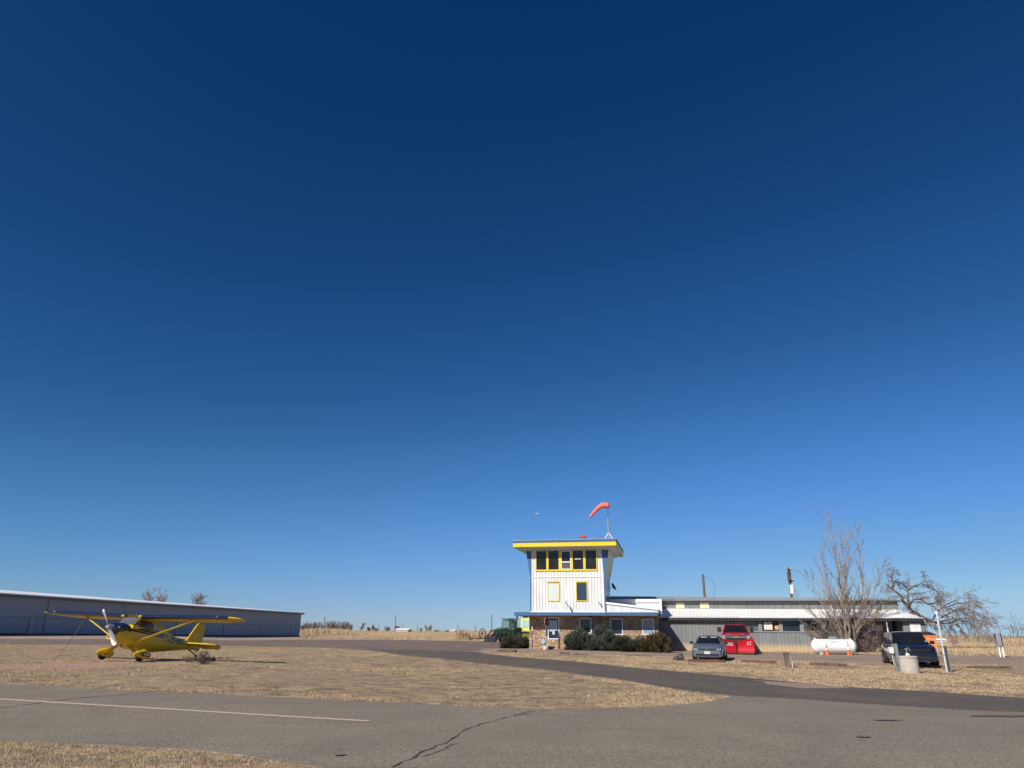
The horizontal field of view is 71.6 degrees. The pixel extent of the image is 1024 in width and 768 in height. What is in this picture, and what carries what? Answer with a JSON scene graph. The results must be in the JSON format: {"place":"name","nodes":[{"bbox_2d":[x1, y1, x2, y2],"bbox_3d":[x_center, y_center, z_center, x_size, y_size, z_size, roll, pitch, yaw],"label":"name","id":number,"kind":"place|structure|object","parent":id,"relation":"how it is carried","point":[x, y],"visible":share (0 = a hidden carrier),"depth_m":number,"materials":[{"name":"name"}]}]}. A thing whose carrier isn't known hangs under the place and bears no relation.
{"place":"outdoors","nodes":[
{"label":"outdoors","id":0,"kind":"place"},
{"bbox_2d":[0,630,1023,767],"bbox_3d":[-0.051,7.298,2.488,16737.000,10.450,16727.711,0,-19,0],"label":"ground","id":1,"kind":"structure","parent":0,"point":[501,686],"depth_m":22.82,"materials":[{"name":"beige plant"}]},
{"bbox_2d":[0,660,195,669],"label":"bare dirt","id":2,"kind":"structure","parent":1,"relation":"on","point":[102,665],"depth_m":27.65,"materials":[{"name":"soil"}]},
{"bbox_2d":[44,609,245,661],"bbox_3d":[-16.566,11.163,31.481,7.662,2.170,7.918,11,-22,-28],"label":"airplane","id":3,"kind":"object","parent":1,"relation":"on","point":[143,636],"visible":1,"depth_m":31.17,"materials":[{"name":"yellow metal"}]},
{"bbox_2d":[53,617,85,659],"bbox_3d":[-19.760,11.399,31.729,0.050,1.888,0.994,-16,-25,38],"label":"tie down rope","id":4,"kind":"object","parent":3,"relation":"hanging from","point":[70,640],"visible":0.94,"depth_m":31.72,"materials":[{"name":"fabric"}]},
{"bbox_2d":[0,739,295,767],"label":"dry grass","id":5,"kind":"structure","parent":1,"relation":"on","point":[108,753],"depth_m":9.24,"materials":[{"name":"beige plant"}]},
{"bbox_2d":[142,587,159,601],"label":"bare tree","id":6,"kind":"object","parent":1,"relation":"on","point":[148,594],"visible":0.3,"depth_m":220.33,"materials":[{"name":"grey plant"}]},
{"bbox_2d":[0,590,304,636],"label":"hangar","id":7,"kind":"structure","parent":1,"relation":"on","point":[22,613],"depth_m":108.78,"materials":[{"name":"grey metal"}]},
{"bbox_2d":[26,617,36,633],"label":"door","id":8,"kind":"structure","parent":7,"relation":"in","point":[32,621],"depth_m":94.77,"materials":[{"name":"paint"}]},
{"bbox_2d":[175,622,180,634],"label":"door","id":9,"kind":"structure","parent":7,"relation":"in","point":[177,631],"depth_m":122.26,"materials":[{"name":"paint"}]},
{"bbox_2d":[223,623,227,634],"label":"door","id":10,"kind":"structure","parent":7,"relation":"in","point":[225,624],"depth_m":134.96,"materials":[{"name":"paint"}]},
{"bbox_2d":[156,587,169,601],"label":"bare tree","id":11,"kind":"object","parent":1,"relation":"on","point":[160,598],"visible":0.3,"depth_m":225.12,"materials":[{"name":"grey plant"}]},
{"bbox_2d":[182,654,195,661],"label":"dry weed","id":12,"kind":"object","parent":1,"relation":"on","point":[191,659],"visible":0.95,"depth_m":30.91,"materials":[{"name":"brown plant"}]},
{"bbox_2d":[0,635,392,639],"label":"dirt strip","id":13,"kind":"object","parent":1,"relation":"on","point":[105,636],"visible":0.45,"depth_m":104.85,"materials":[{"name":"brown soil"}]},
{"bbox_2d":[190,591,207,604],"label":"bare tree","id":14,"kind":"object","parent":1,"relation":"on","point":[197,601],"visible":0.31,"depth_m":229.37,"materials":[{"name":"grey plant"}]},
{"bbox_2d":[193,650,214,663],"bbox_3d":[-12.784,11.399,29.398,0.787,0.700,1.134,13,-23,-31],"label":"dry weed","id":15,"kind":"object","parent":1,"relation":"on","point":[203,659],"visible":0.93,"depth_m":29.29,"materials":[{"name":"brown plant"}]},
{"bbox_2d":[0,639,499,651],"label":"apron","id":16,"kind":"object","parent":1,"relation":"on","point":[462,646],"visible":0.68,"depth_m":64.96,"materials":[{"name":"grey asphalt"}]},
{"bbox_2d":[469,628,490,638],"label":"farm implement","id":17,"kind":"object","parent":16,"relation":"on","point":[481,634],"visible":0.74,"depth_m":93.22,"materials":[{"name":"metal"}]},
{"bbox_2d":[482,618,522,641],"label":"tractor","id":18,"kind":"object","parent":16,"relation":"on","point":[510,626],"visible":0.77,"depth_m":92.82,"materials":[{"name":"green metal"}]},
{"bbox_2d":[304,621,311,629],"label":"bare tree","id":19,"kind":"object","parent":1,"relation":"on","point":[307,626],"visible":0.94,"depth_m":465.76,"materials":[{"name":"plant"}]},
{"bbox_2d":[325,620,330,628],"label":"bare tree","id":20,"kind":"object","parent":1,"relation":"on","point":[327,625],"visible":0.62,"depth_m":474.41,"materials":[{"name":"grey plant"}]},
{"bbox_2d":[299,627,362,635],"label":"tall grass","id":21,"kind":"structure","parent":1,"relation":"on","point":[323,631],"depth_m":177.38,"materials":[{"name":"beige plant"}]},
{"bbox_2d":[329,621,335,628],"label":"bare tree","id":22,"kind":"object","parent":1,"relation":"on","point":[332,624],"visible":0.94,"depth_m":431.53,"materials":[{"name":"grey plant"}]},
{"bbox_2d":[340,622,348,629],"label":"bare tree","id":23,"kind":"object","parent":1,"relation":"on","point":[343,626],"visible":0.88,"depth_m":460.61,"materials":[{"name":"plant"}]},
{"bbox_2d":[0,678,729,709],"bbox_3d":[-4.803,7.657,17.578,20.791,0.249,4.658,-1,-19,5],"label":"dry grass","id":24,"kind":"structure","parent":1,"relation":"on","point":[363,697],"depth_m":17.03,"materials":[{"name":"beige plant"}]},
{"bbox_2d":[358,632,430,634],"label":"tall grass","id":25,"kind":"structure","parent":1,"relation":"on","point":[387,633],"depth_m":198.93,"materials":[{"name":"beige plant"}]},
{"bbox_2d":[302,632,497,640],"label":"dry grass","id":26,"kind":"structure","parent":1,"relation":"on","point":[441,636],"depth_m":144.34,"materials":[{"name":"beige plant"}]},
{"bbox_2d":[395,628,411,631],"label":"farm shed","id":27,"kind":"structure","parent":1,"relation":"on","point":[403,630],"depth_m":491.88,"materials":[{"name":"white metal"}]},
{"bbox_2d":[454,628,471,640],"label":"grass clump","id":28,"kind":"object","parent":1,"relation":"on","point":[463,635],"visible":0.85,"depth_m":104.81,"materials":[{"name":"beige plant"}]},
{"bbox_2d":[470,632,479,639],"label":"grass clump","id":29,"kind":"object","parent":1,"relation":"on","point":[474,635],"visible":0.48,"depth_m":108.71,"materials":[{"name":"beige plant"}]},
{"bbox_2d":[498,650,516,652],"bbox_3d":[-0.305,16.849,44.731,1.261,0.207,0.220,-10,-22,28],"label":"timber","id":30,"kind":"object","parent":1,"relation":"on","point":[510,651],"visible":0.84,"depth_m":44.58,"materials":[{"name":"brown wood"}]},
{"bbox_2d":[499,634,523,648],"bbox_3d":[-0.025,19.287,53.120,1.975,1.146,1.773,0,-19,0],"label":"evergreen bush","id":31,"kind":"object","parent":1,"relation":"on","point":[511,641],"visible":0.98,"depth_m":52.80,"materials":[{"name":"green plant"}]},
{"bbox_2d":[0,683,1023,767],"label":"taxiway","id":32,"kind":"structure","parent":1,"relation":"on","point":[743,732],"depth_m":11.75,"materials":[{"name":"grey asphalt"}]},
{"bbox_2d":[2,691,153,707],"bbox_3d":[-9.709,7.086,16.000,0.386,0.094,3.629,-10,-22,26],"label":"pavement crack","id":33,"kind":"object","parent":32,"relation":"on","point":[74,698],"visible":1,"depth_m":15.98,"materials":[{"name":"black asphalt"}]},
{"bbox_2d":[0,698,369,720],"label":"line","id":34,"kind":"object","parent":32,"relation":"on","point":[187,710],"visible":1,"depth_m":14.15,"materials":[{"name":"paint"}]},
{"bbox_2d":[391,711,529,766],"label":"pavement crack","id":35,"kind":"object","parent":32,"relation":"on","point":[416,755],"visible":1,"depth_m":10.22,"materials":[{"name":"black asphalt"}]},
{"bbox_2d":[872,719,902,719],"bbox_3d":[7.299,6.525,13.797,0.678,0.001,0.193,3,-19,-9],"label":"tar stain","id":36,"kind":"object","parent":32,"relation":"on","point":[887,719],"visible":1,"depth_m":13.82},
{"bbox_2d":[969,714,1023,716],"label":"tar stain","id":37,"kind":"object","parent":32,"relation":"on","point":[1010,715],"visible":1,"depth_m":14.72,"materials":[{"name":"black asphalt"}]},
{"bbox_2d":[518,617,528,637],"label":"fire truck","id":38,"kind":"object","parent":1,"relation":"on","point":[525,624],"visible":0.23,"depth_m":93.66,"materials":[{"name":"yellow paint"}]},
{"bbox_2d":[522,635,528,647],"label":"evergreen bush","id":39,"kind":"object","parent":1,"relation":"on","point":[525,640],"visible":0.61,"depth_m":53.83,"materials":[{"name":"green plant"}]},
{"bbox_2d":[563,627,592,650],"bbox_3d":[4.765,18.425,51.411,2.337,1.814,2.015,0,-19,0],"label":"evergreen bush","id":40,"kind":"object","parent":1,"relation":"on","point":[575,640],"visible":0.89,"depth_m":50.91,"materials":[{"name":"green plant"}]},
{"bbox_2d":[584,624,614,650],"bbox_3d":[6.405,18.331,51.356,2.746,2.067,2.185,0,-19,0],"label":"evergreen bush","id":41,"kind":"object","parent":1,"relation":"on","point":[601,637],"visible":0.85,"depth_m":50.79,"materials":[{"name":"green plant"}]},
{"bbox_2d":[610,634,649,651],"bbox_3d":[8.401,18.461,50.633,3.062,1.387,2.561,0,-19,0],"label":"evergreen bush","id":42,"kind":"object","parent":1,"relation":"on","point":[624,643],"visible":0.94,"depth_m":50.18,"materials":[{"name":"green plant"}]},
{"bbox_2d":[636,631,673,652],"bbox_3d":[10.152,18.263,50.433,2.479,1.701,2.409,-10,-22,28],"label":"evergreen bush","id":43,"kind":"object","parent":1,"relation":"on","point":[658,642],"visible":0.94,"depth_m":49.90,"materials":[{"name":"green plant"}]},
{"bbox_2d":[678,652,683,659],"bbox_3d":[9.588,15.529,40.250,0.402,0.634,0.314,0,-19,0],"label":"rock","id":44,"kind":"object","parent":1,"relation":"on","point":[680,655],"visible":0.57,"depth_m":40.18,"materials":[{"name":"grey stone"}]},
{"bbox_2d":[687,659,724,662],"bbox_3d":[10.476,14.954,38.295,1.999,0.209,0.224,2,-19,-3],"label":"timber","id":45,"kind":"object","parent":1,"relation":"on","point":[705,660],"visible":0.81,"depth_m":38.21,"materials":[{"name":"brown wood"}]},
{"bbox_2d":[690,635,726,659],"bbox_3d":[11.510,15.341,41.335,2.080,1.368,4.668,-6,-20,17],"label":"sedan","id":46,"kind":"object","parent":1,"relation":"on","point":[708,646],"visible":1,"depth_m":39.64,"materials":[{"name":"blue metal"}]},
{"bbox_2d":[702,574,714,596],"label":"power pole","id":47,"kind":"object","parent":1,"relation":"on","point":[703,584],"visible":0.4,"depth_m":75.11,"materials":[{"name":"brown wood"}]},
{"bbox_2d":[478,648,1023,663],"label":"gravel lot","id":48,"kind":"structure","parent":1,"relation":"on","point":[877,658],"depth_m":45.87,"materials":[{"name":"gravel"}]},
{"bbox_2d":[544,617,548,645],"bbox_3d":[2.544,18.406,52.253,0.082,2.334,0.628,-12,-23,32],"label":"stop sign","id":49,"kind":"object","parent":48,"relation":"on","point":[546,621],"visible":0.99,"depth_m":52.36,"materials":[{"name":"metal"}]},
{"bbox_2d":[512,538,661,649],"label":"control tower","id":50,"kind":"structure","parent":48,"relation":"on","point":[575,574],"depth_m":54.08,"materials":[{"name":"paint"}]},
{"bbox_2d":[548,617,558,638],"bbox_3d":[3.128,18.423,53.524,0.892,1.578,0.040,-4,-20,11],"label":"window","id":51,"kind":"structure","parent":50,"relation":"in","point":[553,627],"depth_m":53.51,"materials":[{"name":"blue glass"}]},
{"bbox_2d":[547,581,559,600],"bbox_3d":[3.177,15.866,54.355,0.918,1.474,0.045,-4,-20,11],"label":"window","id":52,"kind":"structure","parent":50,"relation":"in","point":[552,586],"depth_m":54.36,"materials":[{"name":"white glass"}]},
{"bbox_2d":[576,581,587,600],"bbox_3d":[5.288,15.743,53.930,0.889,1.462,0.045,-4,-20,11],"label":"window","id":53,"kind":"structure","parent":50,"relation":"in","point":[581,586],"depth_m":53.92,"materials":[{"name":"blue glass"}]},
{"bbox_2d":[579,618,591,633],"bbox_3d":[5.502,18.091,53.111,0.912,1.113,0.040,-4,-20,11],"label":"window","id":54,"kind":"structure","parent":50,"relation":"in","point":[584,623],"depth_m":53.14,"materials":[{"name":"black glass"}]},
{"bbox_2d":[589,502,611,537],"bbox_3d":[7.053,10.862,55.965,1.911,3.064,0.674,-4,-20,11],"label":"windsock","id":55,"kind":"object","parent":50,"relation":"on","point":[600,506],"visible":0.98,"depth_m":56.07,"materials":[{"name":"fabric"}]},
{"bbox_2d":[610,618,622,634],"bbox_3d":[7.759,17.991,52.644,0.932,1.171,0.040,-4,-20,11],"label":"window","id":56,"kind":"structure","parent":50,"relation":"in","point":[616,624],"depth_m":52.67,"materials":[{"name":"black glass"}]},
{"bbox_2d":[642,619,653,634],"bbox_3d":[10.011,17.860,52.189,0.883,1.116,0.040,-4,-20,11],"label":"window","id":57,"kind":"structure","parent":50,"relation":"in","point":[647,624],"depth_m":52.20,"materials":[{"name":"blue glass"}]},
{"bbox_2d":[717,624,753,640],"bbox_3d":[16.431,18.633,52.003,2.480,1.990,6.000,-5,-20,16],"label":"pickup truck","id":58,"kind":"object","parent":48,"relation":"on","point":[736,632],"visible":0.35,"depth_m":50.79,"materials":[{"name":"red paint"}]},
{"bbox_2d":[721,638,754,653],"bbox_3d":[15.462,17.988,48.852,2.312,1.015,1.403,-5,-20,16],"label":"snow plow","id":59,"kind":"object","parent":58,"relation":"attached to","point":[746,646],"visible":0.79,"depth_m":48.55,"materials":[{"name":"red metal"}]},
{"bbox_2d":[845,641,852,655],"bbox_3d":[22.891,18.014,48.316,0.360,0.925,0.360,3,-19,-8],"label":"traffic cone","id":60,"kind":"object","parent":48,"relation":"on","point":[848,652],"visible":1,"depth_m":48.19,"materials":[{"name":"orange plastic"}]},
{"bbox_2d":[801,507,898,641],"bbox_3d":[25.337,14.765,53.848,7.879,10.815,3.610,0,-19,0],"label":"bare tree","id":61,"kind":"object","parent":48,"relation":"on","point":[845,617],"visible":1,"depth_m":53.17,"materials":[{"name":"grey plant"}]},
{"bbox_2d":[881,631,938,664],"bbox_3d":[21.620,14.457,38.801,2.400,1.780,4.952,-5,-20,16],"label":"sport utility car","id":62,"kind":"object","parent":48,"relation":"on","point":[920,647],"visible":0.82,"depth_m":37.89,"materials":[{"name":"black paint"}]},
{"bbox_2d":[487,652,1023,696],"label":"dry grass","id":63,"kind":"structure","parent":1,"relation":"on","point":[1001,677],"depth_m":31.26,"materials":[{"name":"beige plant"}]},
{"bbox_2d":[741,660,776,663],"bbox_3d":[13.454,15.148,38.692,1.851,0.208,0.221,-6,-20,18],"label":"timber","id":64,"kind":"object","parent":1,"relation":"on","point":[762,661],"visible":0.8,"depth_m":38.60,"materials":[{"name":"brown wood"}]},
{"bbox_2d":[610,596,925,652],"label":"grey shed","id":65,"kind":"structure","parent":1,"relation":"on","point":[684,622],"depth_m":55.48,"materials":[{"name":"grey metal"}]},
{"bbox_2d":[891,621,895,631],"bbox_3d":[29.627,19.317,54.192,0.864,2.532,0.040,-4,-20,11],"label":"doorway","id":66,"kind":"structure","parent":65,"relation":"in","point":[893,622],"depth_m":54.49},
{"bbox_2d":[782,652,792,667],"bbox_3d":[13.806,13.829,35.528,0.374,0.750,0.350,-2,-19,8],"label":"service post","id":67,"kind":"object","parent":1,"relation":"on","point":[787,658],"visible":0.92,"depth_m":35.49,"materials":[{"name":"brown wood"}]},
{"bbox_2d":[784,567,801,597],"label":"power pole","id":68,"kind":"object","parent":1,"relation":"on","point":[791,587],"visible":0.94,"depth_m":75.20,"materials":[{"name":"brown wood"}]},
{"bbox_2d":[798,614,846,638],"bbox_3d":[23.381,18.638,53.195,3.432,2.992,1.718,-6,-20,19],"label":"bare shrub","id":69,"kind":"object","parent":1,"relation":"on","point":[826,635],"visible":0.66,"depth_m":53.15,"materials":[{"name":"brown plant"}]},
{"bbox_2d":[810,662,846,666],"bbox_3d":[16.550,14.684,37.122,1.788,0.219,0.223,-9,-21,26],"label":"timber","id":70,"kind":"object","parent":1,"relation":"on","point":[827,664],"visible":0.82,"depth_m":37.05,"materials":[{"name":"brown wood"}]},
{"bbox_2d":[811,637,856,654],"bbox_3d":[22.625,18.444,49.966,3.040,1.250,0.950,-2,-19,6],"label":"propane tank","id":71,"kind":"object","parent":1,"relation":"on","point":[834,645],"visible":0.98,"depth_m":49.62,"materials":[{"name":"metal"}]},
{"bbox_2d":[854,626,881,653],"bbox_3d":[26.376,18.893,52.503,2.298,2.090,1.645,0,-19,0],"label":"bare shrub","id":72,"kind":"object","parent":1,"relation":"on","point":[873,643],"visible":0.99,"depth_m":52.37,"materials":[{"name":"brown plant"}]},
{"bbox_2d":[888,644,899,671],"bbox_3d":[18.145,13.002,33.658,0.396,1.305,0.228,0,-19,0],"label":"meter post","id":73,"kind":"object","parent":1,"relation":"on","point":[892,648],"visible":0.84,"depth_m":33.66,"materials":[{"name":"metal"}]},
{"bbox_2d":[894,644,898,664],"bbox_3d":[18.265,12.825,33.667,0.141,0.927,0.040,0,-19,0],"label":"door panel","id":74,"kind":"structure","parent":73,"relation":"in","point":[895,645],"depth_m":33.68,"materials":[{"name":"grey metal"}]},
{"bbox_2d":[898,647,919,673],"bbox_3d":[18.483,12.932,33.086,0.830,1.237,0.830,0,-19,0],"label":"well ring","id":75,"kind":"object","parent":1,"relation":"on","point":[908,663],"visible":0.97,"depth_m":32.76,"materials":[{"name":"concrete"}]},
{"bbox_2d":[920,632,938,652],"bbox_3d":[29.424,18.675,51.353,2.080,1.430,1.300,-4,-20,11],"label":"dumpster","id":76,"kind":"object","parent":1,"relation":"on","point":[929,636],"visible":0.08,"depth_m":50.77,"materials":[{"name":"metal"}]},
{"bbox_2d":[922,665,945,668],"bbox_3d":[21.830,14.626,36.707,1.041,0.188,0.222,-13,-23,33],"label":"timber","id":77,"kind":"object","parent":1,"relation":"on","point":[934,666],"visible":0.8,"depth_m":36.62,"materials":[{"name":"brown wood"}]},
{"bbox_2d":[875,562,1003,646],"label":"bare tree","id":78,"kind":"object","parent":1,"relation":"on","point":[956,618],"visible":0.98,"depth_m":69.19,"materials":[{"name":"brown plant"}]},
{"bbox_2d":[936,638,946,642],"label":"farm shed","id":79,"kind":"structure","parent":1,"relation":"on","point":[938,639],"depth_m":376.74,"materials":[{"name":"white metal"}]},
{"bbox_2d":[935,611,950,671],"bbox_3d":[20.721,12.415,34.108,0.250,2.837,0.112,0,-19,0],"label":"vent pole","id":80,"kind":"object","parent":1,"relation":"on","point":[946,658],"visible":0.93,"depth_m":33.95,"materials":[{"name":"metal"}]},
{"bbox_2d":[937,641,990,645],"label":"tall grass","id":81,"kind":"structure","parent":1,"relation":"on","point":[968,643],"depth_m":85.42,"materials":[{"name":"beige plant"}]},
{"bbox_2d":[967,666,1010,668],"bbox_3d":[24.713,14.689,36.777,2.139,0.142,0.222,0,-19,1],"label":"timber","id":82,"kind":"object","parent":1,"relation":"on","point":[1003,667],"visible":0.88,"depth_m":36.69,"materials":[{"name":"brown wood"}]},
{"bbox_2d":[994,633,1004,656],"bbox_3d":[32.907,17.653,47.935,0.410,1.600,0.300,-5,-20,14],"label":"utility cabinet","id":83,"kind":"object","parent":1,"relation":"on","point":[998,640],"visible":0.88,"depth_m":47.88,"materials":[{"name":"metal"}]},
{"bbox_2d":[991,637,1023,646],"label":"tall grass","id":84,"kind":"structure","parent":1,"relation":"on","point":[1013,642],"depth_m":80.11,"materials":[{"name":"beige plant"}]},
{"bbox_2d":[1003,613,1023,639],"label":"bare shrub","id":85,"kind":"object","parent":1,"relation":"on","point":[1017,632],"visible":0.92,"depth_m":83.28,"materials":[{"name":"brown plant"}]},
{"bbox_2d":[0,0,1023,635],"label":"sky","id":86,"kind":"structure","parent":0,"point":[314,308],"materials":[{"name":"blue"}]},
{"bbox_2d":[365,649,1023,711],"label":"dark road","id":87,"kind":"structure","parent":0,"point":[721,685],"depth_m":22.45,"materials":[{"name":"grey asphalt"}]},
{"bbox_2d":[755,680,848,687],"bbox_3d":[9.571,10.318,24.281,2.025,0.158,3.246,12,-22,-30],"label":"verge edge patch","id":88,"kind":"object","parent":87,"relation":"on","point":[800,685],"visible":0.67,"depth_m":23.88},
{"bbox_2d":[770,650,880,653],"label":"dry grass","id":89,"kind":"structure","parent":0,"point":[861,652],"depth_m":52.14,"materials":[{"name":"beige plant"}]},
{"bbox_2d":[937,643,1023,655],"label":"dry grass","id":90,"kind":"structure","parent":0,"point":[987,649],"depth_m":61.34,"materials":[{"name":"beige plant"}]}
]}

